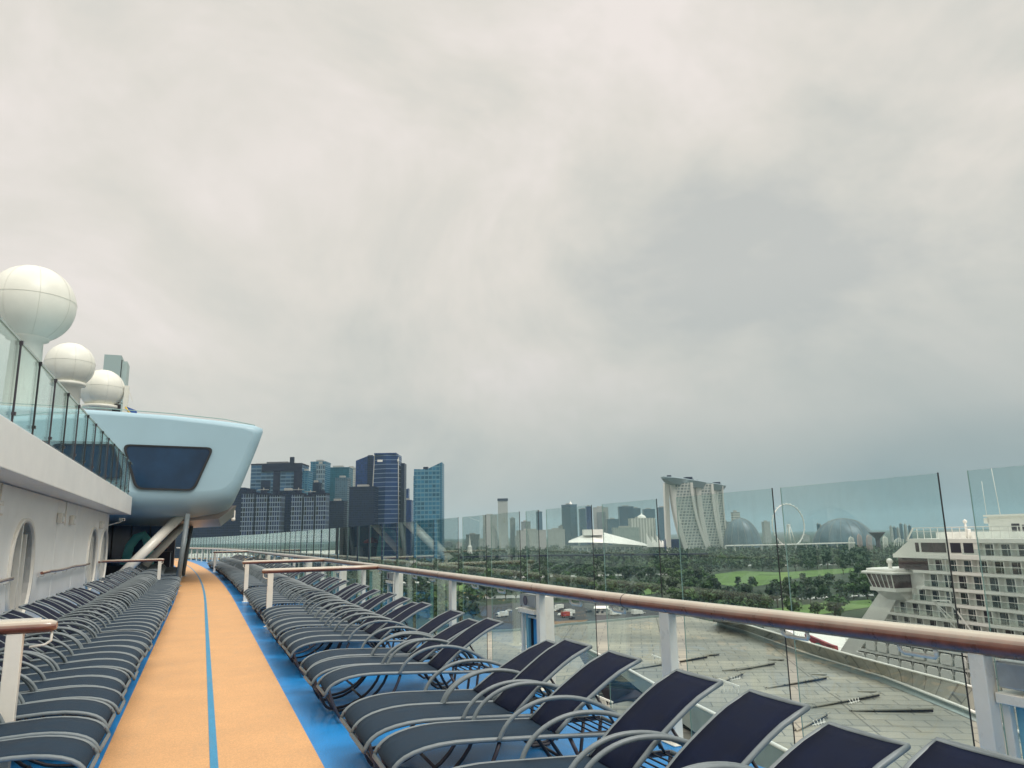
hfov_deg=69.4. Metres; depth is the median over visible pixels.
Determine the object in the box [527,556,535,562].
park tree
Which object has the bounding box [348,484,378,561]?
office tower
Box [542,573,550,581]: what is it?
park tree
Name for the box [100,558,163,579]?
cross rail
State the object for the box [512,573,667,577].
road
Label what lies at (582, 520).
office tower
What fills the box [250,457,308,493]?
office tower
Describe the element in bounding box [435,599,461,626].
park tree
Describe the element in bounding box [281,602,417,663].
sun lounger
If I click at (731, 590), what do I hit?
park tree
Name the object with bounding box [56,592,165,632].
sun lounger
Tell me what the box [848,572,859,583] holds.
park tree
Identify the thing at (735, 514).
apartment tower
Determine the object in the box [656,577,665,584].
park tree
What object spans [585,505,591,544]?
office tower
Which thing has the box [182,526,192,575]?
steel column
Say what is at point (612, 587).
park tree
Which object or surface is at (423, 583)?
park tree
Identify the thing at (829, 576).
park tree
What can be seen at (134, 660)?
sun lounger
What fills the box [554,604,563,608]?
parked truck
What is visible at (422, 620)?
ground
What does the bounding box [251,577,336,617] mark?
sun lounger
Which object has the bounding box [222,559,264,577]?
sun lounger
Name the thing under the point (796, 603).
park tree
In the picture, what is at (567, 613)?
parked truck
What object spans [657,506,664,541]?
office tower
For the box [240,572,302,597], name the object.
sun lounger
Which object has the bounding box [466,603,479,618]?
park tree
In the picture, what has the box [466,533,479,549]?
office block
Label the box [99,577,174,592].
sun lounger
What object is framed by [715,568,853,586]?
lawn
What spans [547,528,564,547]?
office block
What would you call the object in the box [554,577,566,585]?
park tree
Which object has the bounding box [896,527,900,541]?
tower
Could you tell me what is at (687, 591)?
park tree
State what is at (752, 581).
park tree
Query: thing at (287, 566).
sun lounger
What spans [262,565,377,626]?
cross rail
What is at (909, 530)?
tower
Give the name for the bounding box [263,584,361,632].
sun lounger
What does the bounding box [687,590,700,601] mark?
park tree
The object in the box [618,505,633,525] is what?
office tower
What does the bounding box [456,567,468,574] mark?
park tree
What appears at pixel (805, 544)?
bridge viaduct
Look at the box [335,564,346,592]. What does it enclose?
railing post
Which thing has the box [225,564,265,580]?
sun lounger
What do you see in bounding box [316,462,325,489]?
office tower
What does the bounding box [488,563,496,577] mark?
park tree
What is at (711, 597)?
park tree
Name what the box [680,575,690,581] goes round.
park tree
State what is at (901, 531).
tower
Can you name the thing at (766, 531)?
office block
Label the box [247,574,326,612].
sun lounger
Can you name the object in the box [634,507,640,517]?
office tower
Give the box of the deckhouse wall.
[0,483,108,619]
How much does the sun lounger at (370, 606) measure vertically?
0.812 m
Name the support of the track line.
on the running track
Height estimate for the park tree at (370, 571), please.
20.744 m
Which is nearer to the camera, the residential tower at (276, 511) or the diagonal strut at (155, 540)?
the diagonal strut at (155, 540)
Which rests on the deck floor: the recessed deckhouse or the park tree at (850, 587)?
the recessed deckhouse
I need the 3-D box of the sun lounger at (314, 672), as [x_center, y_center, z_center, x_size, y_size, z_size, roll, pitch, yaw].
[-1.259,3.005,8.014,1.869,0.752,0.575,4,-13,-23]
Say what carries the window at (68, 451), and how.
in the observation pod
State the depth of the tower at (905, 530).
2599.95 m
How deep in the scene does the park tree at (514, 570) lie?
829.38 m
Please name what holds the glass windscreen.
on the deck floor
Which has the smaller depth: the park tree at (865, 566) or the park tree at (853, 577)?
the park tree at (853, 577)
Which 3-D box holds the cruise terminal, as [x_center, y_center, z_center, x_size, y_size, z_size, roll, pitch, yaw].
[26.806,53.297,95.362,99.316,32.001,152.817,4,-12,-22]
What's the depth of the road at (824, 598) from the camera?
542.72 m
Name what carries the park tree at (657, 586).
on the ground at (422, 620)
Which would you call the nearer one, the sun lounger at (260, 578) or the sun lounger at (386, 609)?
the sun lounger at (386, 609)
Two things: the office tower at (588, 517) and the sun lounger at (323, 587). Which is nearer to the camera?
the sun lounger at (323, 587)
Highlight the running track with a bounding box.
[98,558,323,767]
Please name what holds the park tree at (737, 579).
on the ground at (422, 620)
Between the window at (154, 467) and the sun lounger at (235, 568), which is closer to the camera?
the window at (154, 467)
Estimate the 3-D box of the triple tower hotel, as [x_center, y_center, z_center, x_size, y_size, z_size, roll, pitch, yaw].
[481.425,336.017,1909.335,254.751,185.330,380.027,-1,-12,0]
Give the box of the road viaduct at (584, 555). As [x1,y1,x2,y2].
[460,553,707,564]
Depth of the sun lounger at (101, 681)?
7.05 m
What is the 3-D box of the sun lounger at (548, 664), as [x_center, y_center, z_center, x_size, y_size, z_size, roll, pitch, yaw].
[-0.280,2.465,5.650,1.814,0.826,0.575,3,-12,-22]
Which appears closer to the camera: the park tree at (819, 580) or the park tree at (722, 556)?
the park tree at (819, 580)
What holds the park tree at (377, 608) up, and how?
on the ground at (422, 620)
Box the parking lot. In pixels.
[478,602,658,628]
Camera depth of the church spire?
1894.84 m
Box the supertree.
[869,532,884,548]
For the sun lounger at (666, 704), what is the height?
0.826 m
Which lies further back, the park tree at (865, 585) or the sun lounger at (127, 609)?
the park tree at (865, 585)
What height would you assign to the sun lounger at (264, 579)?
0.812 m
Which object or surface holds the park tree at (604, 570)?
on the ground at (422, 620)
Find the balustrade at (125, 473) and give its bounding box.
[0,316,132,492]
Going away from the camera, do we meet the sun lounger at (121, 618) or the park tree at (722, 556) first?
the sun lounger at (121, 618)
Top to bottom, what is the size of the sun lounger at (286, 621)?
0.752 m
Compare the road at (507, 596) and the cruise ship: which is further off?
the road at (507, 596)
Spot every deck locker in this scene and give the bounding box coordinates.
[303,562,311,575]
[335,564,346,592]
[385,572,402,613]
[518,593,555,683]
[995,659,1023,758]
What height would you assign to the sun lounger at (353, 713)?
0.752 m
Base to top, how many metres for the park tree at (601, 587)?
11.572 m
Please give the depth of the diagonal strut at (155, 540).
29.54 m
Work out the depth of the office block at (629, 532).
2200.02 m
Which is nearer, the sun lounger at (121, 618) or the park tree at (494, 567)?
the sun lounger at (121, 618)
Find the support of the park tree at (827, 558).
on the ground at (422, 620)
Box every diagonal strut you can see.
[104,517,184,588]
[131,525,183,574]
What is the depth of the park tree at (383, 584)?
653.51 m
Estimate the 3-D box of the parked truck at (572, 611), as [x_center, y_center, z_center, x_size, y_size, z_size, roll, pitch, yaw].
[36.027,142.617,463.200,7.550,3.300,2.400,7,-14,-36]
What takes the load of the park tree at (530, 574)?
on the ground at (422, 620)
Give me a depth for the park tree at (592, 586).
605.43 m
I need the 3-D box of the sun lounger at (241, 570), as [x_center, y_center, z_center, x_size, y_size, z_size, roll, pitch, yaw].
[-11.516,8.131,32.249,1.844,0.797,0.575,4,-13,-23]
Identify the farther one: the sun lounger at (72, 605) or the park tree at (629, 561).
the park tree at (629, 561)
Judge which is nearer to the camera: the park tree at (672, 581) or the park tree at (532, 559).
the park tree at (672, 581)
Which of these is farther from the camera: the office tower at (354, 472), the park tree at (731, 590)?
the office tower at (354, 472)
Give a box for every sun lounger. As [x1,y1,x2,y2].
[0,612,152,652]
[0,632,143,662]
[0,638,139,681]
[0,644,137,693]
[0,651,130,718]
[0,659,126,719]
[0,668,125,722]
[0,684,115,767]
[0,714,110,767]
[0,735,99,767]
[3,609,151,642]
[18,604,155,639]
[24,627,147,672]
[28,602,157,633]
[35,598,160,635]
[44,598,160,625]
[47,596,162,635]
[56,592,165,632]
[63,592,166,616]
[65,589,167,613]
[70,587,167,612]
[77,587,169,606]
[83,583,171,605]
[84,583,170,600]
[87,592,168,608]
[88,581,171,601]
[92,580,174,600]
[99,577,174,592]
[99,578,176,596]
[105,575,176,592]
[106,583,175,598]
[109,575,177,590]
[110,573,174,587]
[112,580,175,592]
[113,572,179,589]
[116,571,178,585]
[120,570,178,582]
[120,571,179,586]
[122,569,179,583]
[125,568,179,581]
[127,567,180,581]
[129,567,180,579]
[131,577,176,587]
[136,567,181,579]
[139,564,176,571]
[214,556,250,571]
[215,556,246,569]
[217,557,255,574]
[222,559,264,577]
[225,564,262,578]
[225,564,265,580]
[227,563,272,579]
[228,563,276,584]
[230,563,278,577]
[230,563,281,586]
[231,564,282,586]
[232,564,286,581]
[233,564,288,589]
[233,565,290,591]
[235,566,291,586]
[235,566,295,594]
[237,567,298,588]
[238,573,294,595]
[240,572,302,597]
[243,574,307,593]
[244,572,315,595]
[245,572,320,606]
[247,573,322,609]
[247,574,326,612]
[250,577,332,615]
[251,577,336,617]
[252,578,341,620]
[256,580,348,620]
[260,583,360,621]
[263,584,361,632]
[263,585,369,635]
[266,589,380,642]
[270,593,384,644]
[273,592,396,653]
[278,596,410,662]
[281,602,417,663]
[286,602,431,675]
[299,609,464,696]
[303,618,478,709]
[316,617,503,721]
[339,640,557,750]
[349,638,591,767]
[372,650,641,767]
[453,669,723,767]
[584,689,809,767]
[694,721,910,767]
[902,737,1023,767]
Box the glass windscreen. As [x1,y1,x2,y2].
[188,465,1023,754]
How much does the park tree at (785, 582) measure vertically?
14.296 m
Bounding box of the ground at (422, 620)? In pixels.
[287,528,988,632]
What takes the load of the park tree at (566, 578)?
on the ground at (422, 620)
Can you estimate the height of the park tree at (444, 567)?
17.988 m
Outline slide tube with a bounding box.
[120,531,153,564]
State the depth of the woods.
1111.82 m
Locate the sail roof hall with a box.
[643,533,663,551]
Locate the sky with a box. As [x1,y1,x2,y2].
[0,0,1023,538]
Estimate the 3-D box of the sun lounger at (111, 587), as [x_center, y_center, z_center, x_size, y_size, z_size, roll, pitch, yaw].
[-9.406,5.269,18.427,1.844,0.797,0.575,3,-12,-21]
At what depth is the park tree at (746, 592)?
462.46 m
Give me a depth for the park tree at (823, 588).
510.60 m
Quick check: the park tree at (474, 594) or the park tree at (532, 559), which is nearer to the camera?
the park tree at (474, 594)
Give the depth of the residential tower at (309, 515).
1124.88 m
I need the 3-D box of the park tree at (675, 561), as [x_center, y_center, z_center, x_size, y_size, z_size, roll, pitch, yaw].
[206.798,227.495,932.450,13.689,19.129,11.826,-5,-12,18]
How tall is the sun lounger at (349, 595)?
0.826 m
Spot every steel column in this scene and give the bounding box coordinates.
[175,514,189,585]
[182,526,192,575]
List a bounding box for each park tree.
[366,570,375,576]
[366,573,376,582]
[368,580,376,586]
[372,601,386,615]
[379,572,388,579]
[379,578,386,588]
[380,586,386,593]
[403,575,417,588]
[403,586,412,595]
[410,592,422,602]
[412,612,419,628]
[416,586,424,594]
[419,579,430,585]
[419,587,439,618]
[425,602,444,617]
[430,585,440,594]
[433,583,444,589]
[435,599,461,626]
[438,563,450,571]
[438,589,448,601]
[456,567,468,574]
[456,605,466,620]
[457,594,467,604]
[461,586,484,602]
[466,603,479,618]
[468,566,476,574]
[476,565,481,571]
[484,567,493,576]
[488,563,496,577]
[498,563,508,571]
[500,570,512,578]
[509,566,517,578]
[522,564,528,572]
[523,570,533,578]
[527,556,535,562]
[529,563,536,573]
[531,571,541,581]
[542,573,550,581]
[543,561,550,570]
[552,566,561,575]
[553,572,563,579]
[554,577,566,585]
[555,557,561,563]
[560,570,570,576]
[563,575,570,585]
[571,567,583,574]
[574,558,582,565]
[576,573,588,583]
[576,578,591,588]
[579,569,597,580]
[582,561,590,568]
[588,581,597,589]
[592,558,601,566]
[597,585,606,590]
[601,566,609,575]
[606,574,617,584]
[606,582,617,592]
[608,575,616,584]
[611,564,619,576]
[616,578,630,588]
[619,564,627,577]
[621,567,634,578]
[624,559,633,566]
[624,584,644,594]
[633,566,645,581]
[635,579,649,591]
[644,562,653,570]
[646,581,654,594]
[647,567,654,581]
[652,581,660,596]
[656,562,666,574]
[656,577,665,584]
[665,568,674,577]
[665,576,678,587]
[666,586,675,595]
[669,588,687,599]
[671,557,679,571]
[673,564,680,571]
[673,569,688,582]
[675,588,695,593]
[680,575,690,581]
[680,579,693,589]
[686,566,694,576]
[687,576,698,587]
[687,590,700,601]
[692,569,702,578]
[696,576,712,591]
[699,589,706,598]
[700,590,711,601]
[702,572,713,578]
[705,565,712,572]
[705,592,719,621]
[709,577,721,588]
[713,590,722,599]
[717,552,725,562]
[721,586,738,599]
[734,577,740,582]
[734,582,744,589]
[735,601,752,606]
[736,553,746,561]
[736,583,758,599]
[744,599,759,607]
[748,576,757,590]
[754,591,762,600]
[760,595,773,607]
[764,580,782,607]
[766,559,773,566]
[781,577,792,594]
[783,587,791,595]
[783,596,802,611]
[788,558,799,570]
[790,579,803,597]
[799,573,805,581]
[801,583,817,602]
[804,577,814,585]
[808,601,824,613]
[812,555,819,568]
[813,574,825,586]
[817,584,830,597]
[822,593,849,615]
[824,555,831,568]
[824,572,834,580]
[832,583,846,596]
[833,556,840,567]
[834,579,844,586]
[839,562,845,574]
[843,582,861,598]
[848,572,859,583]
[854,563,861,574]
[855,580,872,599]
[858,573,868,581]
[860,563,872,570]
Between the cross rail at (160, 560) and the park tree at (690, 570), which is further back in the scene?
the park tree at (690, 570)
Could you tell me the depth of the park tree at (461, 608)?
410.78 m
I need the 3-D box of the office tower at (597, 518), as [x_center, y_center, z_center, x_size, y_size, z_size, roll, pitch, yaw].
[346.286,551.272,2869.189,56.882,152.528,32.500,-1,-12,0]
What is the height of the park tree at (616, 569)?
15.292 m
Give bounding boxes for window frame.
[5,518,35,612]
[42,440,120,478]
[85,527,97,589]
[97,528,107,585]
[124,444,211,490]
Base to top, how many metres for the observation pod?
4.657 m
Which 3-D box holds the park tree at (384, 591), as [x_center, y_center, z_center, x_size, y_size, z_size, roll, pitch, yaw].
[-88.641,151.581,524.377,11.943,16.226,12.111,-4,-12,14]
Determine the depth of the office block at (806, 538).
2973.26 m
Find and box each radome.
[0,265,76,406]
[43,343,95,408]
[81,370,123,410]
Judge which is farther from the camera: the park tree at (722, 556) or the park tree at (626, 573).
the park tree at (722, 556)
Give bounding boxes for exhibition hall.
[568,529,646,552]
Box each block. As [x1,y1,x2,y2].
[406,560,420,566]
[444,541,452,547]
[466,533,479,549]
[510,517,515,547]
[516,529,545,549]
[521,520,530,529]
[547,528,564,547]
[611,526,639,544]
[628,513,655,546]
[761,520,771,542]
[800,534,809,541]
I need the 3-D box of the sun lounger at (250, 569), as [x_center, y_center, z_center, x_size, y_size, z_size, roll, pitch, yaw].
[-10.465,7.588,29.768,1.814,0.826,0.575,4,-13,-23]
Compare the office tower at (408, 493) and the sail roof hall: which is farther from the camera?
the sail roof hall
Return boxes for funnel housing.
[103,354,129,411]
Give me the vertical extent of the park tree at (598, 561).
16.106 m
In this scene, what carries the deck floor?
on the own ship hull
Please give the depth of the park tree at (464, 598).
485.11 m
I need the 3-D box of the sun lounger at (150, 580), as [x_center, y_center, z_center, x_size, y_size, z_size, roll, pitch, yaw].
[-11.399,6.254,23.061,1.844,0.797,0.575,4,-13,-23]
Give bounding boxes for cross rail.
[0,618,57,767]
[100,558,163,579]
[213,550,247,571]
[242,558,323,601]
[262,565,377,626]
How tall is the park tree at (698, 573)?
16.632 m
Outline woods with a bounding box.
[346,541,904,611]
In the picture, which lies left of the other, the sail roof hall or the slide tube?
the slide tube
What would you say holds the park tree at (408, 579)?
on the ground at (422, 620)
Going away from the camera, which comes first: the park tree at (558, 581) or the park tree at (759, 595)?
the park tree at (759, 595)
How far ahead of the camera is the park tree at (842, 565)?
810.65 m
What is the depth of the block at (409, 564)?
1081.22 m
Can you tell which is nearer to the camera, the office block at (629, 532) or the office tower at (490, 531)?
the office block at (629, 532)
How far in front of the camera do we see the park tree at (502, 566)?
937.57 m
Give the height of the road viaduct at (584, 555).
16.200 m
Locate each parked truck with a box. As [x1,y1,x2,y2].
[496,611,508,617]
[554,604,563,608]
[561,611,572,617]
[564,609,574,613]
[609,610,620,615]
[631,609,642,615]
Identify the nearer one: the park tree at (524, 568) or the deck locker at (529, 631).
the deck locker at (529, 631)
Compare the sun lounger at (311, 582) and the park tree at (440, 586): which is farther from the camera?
the park tree at (440, 586)
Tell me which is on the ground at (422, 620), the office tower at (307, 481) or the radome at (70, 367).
the office tower at (307, 481)
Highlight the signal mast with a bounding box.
[80,385,132,411]
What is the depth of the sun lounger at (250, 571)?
28.97 m
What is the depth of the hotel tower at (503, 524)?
3009.95 m
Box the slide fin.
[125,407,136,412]
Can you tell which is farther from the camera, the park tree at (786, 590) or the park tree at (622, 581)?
the park tree at (622, 581)
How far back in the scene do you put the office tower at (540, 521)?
2910.98 m
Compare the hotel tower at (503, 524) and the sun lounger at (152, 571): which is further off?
the hotel tower at (503, 524)
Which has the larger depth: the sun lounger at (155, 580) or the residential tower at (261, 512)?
the residential tower at (261, 512)
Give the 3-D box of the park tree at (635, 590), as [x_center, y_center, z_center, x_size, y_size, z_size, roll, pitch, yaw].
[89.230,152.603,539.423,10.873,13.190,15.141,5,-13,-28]
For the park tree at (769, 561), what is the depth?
907.02 m
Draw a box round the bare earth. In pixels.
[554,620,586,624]
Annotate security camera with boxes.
[108,518,124,525]
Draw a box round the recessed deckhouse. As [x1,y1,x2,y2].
[105,525,175,575]
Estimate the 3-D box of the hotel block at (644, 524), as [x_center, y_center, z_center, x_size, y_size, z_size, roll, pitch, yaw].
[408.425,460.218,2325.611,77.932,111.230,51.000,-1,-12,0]
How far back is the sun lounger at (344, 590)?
14.65 m
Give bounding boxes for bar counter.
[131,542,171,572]
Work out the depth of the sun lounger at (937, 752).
2.96 m
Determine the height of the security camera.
0.288 m
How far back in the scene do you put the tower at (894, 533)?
2599.12 m
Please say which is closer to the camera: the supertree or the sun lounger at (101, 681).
the sun lounger at (101, 681)
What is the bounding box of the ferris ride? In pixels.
[771,503,804,543]
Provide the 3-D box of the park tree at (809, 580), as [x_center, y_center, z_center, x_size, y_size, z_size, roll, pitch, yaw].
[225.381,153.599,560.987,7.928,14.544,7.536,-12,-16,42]
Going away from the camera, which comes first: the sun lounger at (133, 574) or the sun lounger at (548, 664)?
the sun lounger at (548, 664)
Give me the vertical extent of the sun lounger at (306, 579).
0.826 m
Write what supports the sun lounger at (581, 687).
on the deck floor
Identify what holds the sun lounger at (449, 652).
on the deck floor
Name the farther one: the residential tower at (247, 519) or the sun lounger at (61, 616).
the residential tower at (247, 519)
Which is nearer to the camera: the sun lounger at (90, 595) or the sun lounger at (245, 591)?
the sun lounger at (90, 595)
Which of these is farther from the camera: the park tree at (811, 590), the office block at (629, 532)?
the office block at (629, 532)
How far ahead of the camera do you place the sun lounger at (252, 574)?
27.37 m
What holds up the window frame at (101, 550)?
in the deckhouse wall
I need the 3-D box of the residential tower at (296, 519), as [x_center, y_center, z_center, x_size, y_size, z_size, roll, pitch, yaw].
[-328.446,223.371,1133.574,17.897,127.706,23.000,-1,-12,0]
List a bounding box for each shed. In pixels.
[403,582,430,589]
[594,606,608,614]
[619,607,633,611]
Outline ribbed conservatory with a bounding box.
[848,533,903,550]
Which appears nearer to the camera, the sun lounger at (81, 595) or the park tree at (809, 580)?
the sun lounger at (81, 595)
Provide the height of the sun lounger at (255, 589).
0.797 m
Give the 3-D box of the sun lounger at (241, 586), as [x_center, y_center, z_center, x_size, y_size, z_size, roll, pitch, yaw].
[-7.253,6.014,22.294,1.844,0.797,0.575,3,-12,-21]
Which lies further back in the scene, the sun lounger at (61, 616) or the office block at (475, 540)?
the office block at (475, 540)
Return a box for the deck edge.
[0,415,131,514]
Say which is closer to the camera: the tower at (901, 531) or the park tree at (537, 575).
the park tree at (537, 575)
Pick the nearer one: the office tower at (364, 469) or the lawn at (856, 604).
the lawn at (856, 604)
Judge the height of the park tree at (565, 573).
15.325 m
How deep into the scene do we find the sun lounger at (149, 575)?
24.86 m
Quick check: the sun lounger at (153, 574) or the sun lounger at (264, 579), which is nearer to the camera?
the sun lounger at (264, 579)
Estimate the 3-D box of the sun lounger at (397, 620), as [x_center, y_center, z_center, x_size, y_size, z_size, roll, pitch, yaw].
[-2.012,3.364,9.817,1.844,0.797,0.575,4,-12,-22]
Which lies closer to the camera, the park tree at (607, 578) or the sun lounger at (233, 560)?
the sun lounger at (233, 560)
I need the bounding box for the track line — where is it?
[187,565,218,767]
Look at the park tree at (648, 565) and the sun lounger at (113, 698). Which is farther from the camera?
the park tree at (648, 565)
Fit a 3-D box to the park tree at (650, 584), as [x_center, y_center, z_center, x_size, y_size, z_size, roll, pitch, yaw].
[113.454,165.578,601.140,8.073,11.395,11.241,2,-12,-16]
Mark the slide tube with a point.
(135, 539)
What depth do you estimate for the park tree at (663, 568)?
792.10 m
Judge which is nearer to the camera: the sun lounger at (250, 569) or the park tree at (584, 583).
the sun lounger at (250, 569)
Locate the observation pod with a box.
[0,402,262,527]
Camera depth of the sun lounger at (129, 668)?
8.00 m
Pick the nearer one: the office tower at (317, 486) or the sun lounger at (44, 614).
the sun lounger at (44, 614)
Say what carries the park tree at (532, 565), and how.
on the ground at (422, 620)
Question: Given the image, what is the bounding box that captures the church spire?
[467,536,471,553]
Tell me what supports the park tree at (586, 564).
on the ground at (422, 620)
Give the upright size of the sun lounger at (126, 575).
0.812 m
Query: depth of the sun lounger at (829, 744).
3.43 m
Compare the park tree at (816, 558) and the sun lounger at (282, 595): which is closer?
the sun lounger at (282, 595)
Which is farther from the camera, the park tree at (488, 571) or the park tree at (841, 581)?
the park tree at (488, 571)
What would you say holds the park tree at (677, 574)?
on the ground at (422, 620)
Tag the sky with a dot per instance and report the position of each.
(550, 254)
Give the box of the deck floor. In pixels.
[11,560,763,767]
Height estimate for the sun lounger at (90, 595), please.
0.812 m
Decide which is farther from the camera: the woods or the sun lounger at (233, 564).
the woods
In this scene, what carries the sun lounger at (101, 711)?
on the deck floor
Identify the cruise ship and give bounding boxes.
[764,469,1023,690]
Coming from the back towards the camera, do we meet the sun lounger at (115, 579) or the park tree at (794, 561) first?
the park tree at (794, 561)
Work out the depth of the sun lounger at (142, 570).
29.32 m
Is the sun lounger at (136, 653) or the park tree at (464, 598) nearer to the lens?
the sun lounger at (136, 653)
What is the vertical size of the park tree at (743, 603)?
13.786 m
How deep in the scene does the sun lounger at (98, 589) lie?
16.90 m
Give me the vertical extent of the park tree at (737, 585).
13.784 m
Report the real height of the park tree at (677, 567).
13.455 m
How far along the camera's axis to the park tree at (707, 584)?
514.32 m
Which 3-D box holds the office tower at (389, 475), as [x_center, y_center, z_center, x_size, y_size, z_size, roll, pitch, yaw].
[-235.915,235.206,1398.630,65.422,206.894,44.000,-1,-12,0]
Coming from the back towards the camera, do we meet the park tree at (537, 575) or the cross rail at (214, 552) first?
the park tree at (537, 575)
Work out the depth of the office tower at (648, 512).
3115.31 m
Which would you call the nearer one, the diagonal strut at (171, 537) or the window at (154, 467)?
the window at (154, 467)
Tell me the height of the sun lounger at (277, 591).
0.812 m
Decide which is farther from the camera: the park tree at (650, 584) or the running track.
the park tree at (650, 584)
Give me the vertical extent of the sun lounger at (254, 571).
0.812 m
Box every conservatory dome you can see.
[723,518,762,550]
[812,518,875,549]
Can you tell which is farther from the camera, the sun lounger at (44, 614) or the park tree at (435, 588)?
the park tree at (435, 588)
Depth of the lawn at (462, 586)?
724.29 m
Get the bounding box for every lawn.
[432,584,467,590]
[628,588,659,594]
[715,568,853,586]
[774,600,871,613]
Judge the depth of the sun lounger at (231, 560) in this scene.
42.37 m
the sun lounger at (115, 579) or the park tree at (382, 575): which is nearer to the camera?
the sun lounger at (115, 579)
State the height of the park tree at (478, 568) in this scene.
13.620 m
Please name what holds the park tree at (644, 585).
on the ground at (422, 620)
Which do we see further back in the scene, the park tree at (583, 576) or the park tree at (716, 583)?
the park tree at (583, 576)
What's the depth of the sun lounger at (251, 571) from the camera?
28.53 m
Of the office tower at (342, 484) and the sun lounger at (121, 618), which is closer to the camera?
the sun lounger at (121, 618)
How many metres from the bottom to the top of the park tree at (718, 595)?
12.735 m
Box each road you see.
[417,595,555,599]
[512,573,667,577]
[772,594,873,599]
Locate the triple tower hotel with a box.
[661,475,725,550]
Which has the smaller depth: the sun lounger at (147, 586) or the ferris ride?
the sun lounger at (147, 586)
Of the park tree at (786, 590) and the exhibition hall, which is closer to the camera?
the park tree at (786, 590)
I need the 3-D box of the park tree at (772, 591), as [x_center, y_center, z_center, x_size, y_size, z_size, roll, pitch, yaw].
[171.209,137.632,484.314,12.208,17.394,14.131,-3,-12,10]
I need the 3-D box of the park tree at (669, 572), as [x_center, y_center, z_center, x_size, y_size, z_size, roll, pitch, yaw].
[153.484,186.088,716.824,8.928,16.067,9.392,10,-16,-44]
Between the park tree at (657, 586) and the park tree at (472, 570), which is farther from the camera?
the park tree at (472, 570)
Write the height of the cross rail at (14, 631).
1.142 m
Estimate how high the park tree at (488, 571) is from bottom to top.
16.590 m
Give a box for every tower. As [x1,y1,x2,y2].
[174,487,256,561]
[239,489,257,560]
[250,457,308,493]
[253,488,271,564]
[267,491,285,566]
[280,488,295,563]
[289,488,306,567]
[302,469,312,494]
[302,490,315,572]
[310,460,330,500]
[312,480,321,494]
[314,490,329,566]
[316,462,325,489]
[327,499,347,565]
[330,466,352,500]
[335,476,350,559]
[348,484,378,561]
[349,466,355,486]
[355,455,373,486]
[372,453,406,561]
[406,488,409,497]
[406,498,412,561]
[413,462,443,564]
[483,514,497,547]
[497,498,507,547]
[536,510,542,529]
[561,501,577,547]
[578,508,586,544]
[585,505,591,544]
[593,506,608,544]
[606,518,618,544]
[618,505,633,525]
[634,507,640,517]
[642,508,656,541]
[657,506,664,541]
[731,510,739,519]
[889,525,893,541]
[893,526,897,541]
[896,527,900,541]
[899,523,903,541]
[903,524,907,541]
[908,524,912,538]
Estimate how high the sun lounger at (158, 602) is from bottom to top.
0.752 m
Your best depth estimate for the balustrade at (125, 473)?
14.74 m
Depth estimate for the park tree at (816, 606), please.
413.62 m
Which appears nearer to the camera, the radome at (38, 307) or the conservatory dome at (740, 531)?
the radome at (38, 307)
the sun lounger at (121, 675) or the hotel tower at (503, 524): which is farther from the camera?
the hotel tower at (503, 524)
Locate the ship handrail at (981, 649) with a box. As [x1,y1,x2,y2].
[176,547,1023,754]
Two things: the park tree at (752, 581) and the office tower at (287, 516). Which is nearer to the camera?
the park tree at (752, 581)
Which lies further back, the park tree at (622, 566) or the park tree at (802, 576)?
the park tree at (622, 566)
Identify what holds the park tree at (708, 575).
on the ground at (422, 620)
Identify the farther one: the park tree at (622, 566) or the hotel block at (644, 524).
the hotel block at (644, 524)
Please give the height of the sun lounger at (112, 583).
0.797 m
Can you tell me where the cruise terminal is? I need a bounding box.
[431,615,1022,767]
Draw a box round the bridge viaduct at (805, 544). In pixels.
[725,542,854,550]
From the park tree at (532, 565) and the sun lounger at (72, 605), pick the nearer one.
the sun lounger at (72, 605)
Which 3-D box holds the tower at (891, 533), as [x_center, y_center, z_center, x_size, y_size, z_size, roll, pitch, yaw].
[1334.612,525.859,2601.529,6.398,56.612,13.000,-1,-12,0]
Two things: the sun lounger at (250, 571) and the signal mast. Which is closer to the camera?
the sun lounger at (250, 571)
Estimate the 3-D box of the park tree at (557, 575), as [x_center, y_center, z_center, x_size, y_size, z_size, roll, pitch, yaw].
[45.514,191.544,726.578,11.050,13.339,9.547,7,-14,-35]
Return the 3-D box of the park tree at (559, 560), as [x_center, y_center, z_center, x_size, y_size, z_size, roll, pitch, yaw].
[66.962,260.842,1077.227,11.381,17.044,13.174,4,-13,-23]
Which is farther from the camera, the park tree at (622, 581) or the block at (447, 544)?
the block at (447, 544)
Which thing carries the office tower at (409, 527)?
on the ground at (422, 620)
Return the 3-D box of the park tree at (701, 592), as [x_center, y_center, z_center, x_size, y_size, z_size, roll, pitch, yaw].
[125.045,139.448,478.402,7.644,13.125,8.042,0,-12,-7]
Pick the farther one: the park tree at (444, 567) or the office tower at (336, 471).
the office tower at (336, 471)
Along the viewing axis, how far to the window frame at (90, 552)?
23.49 m

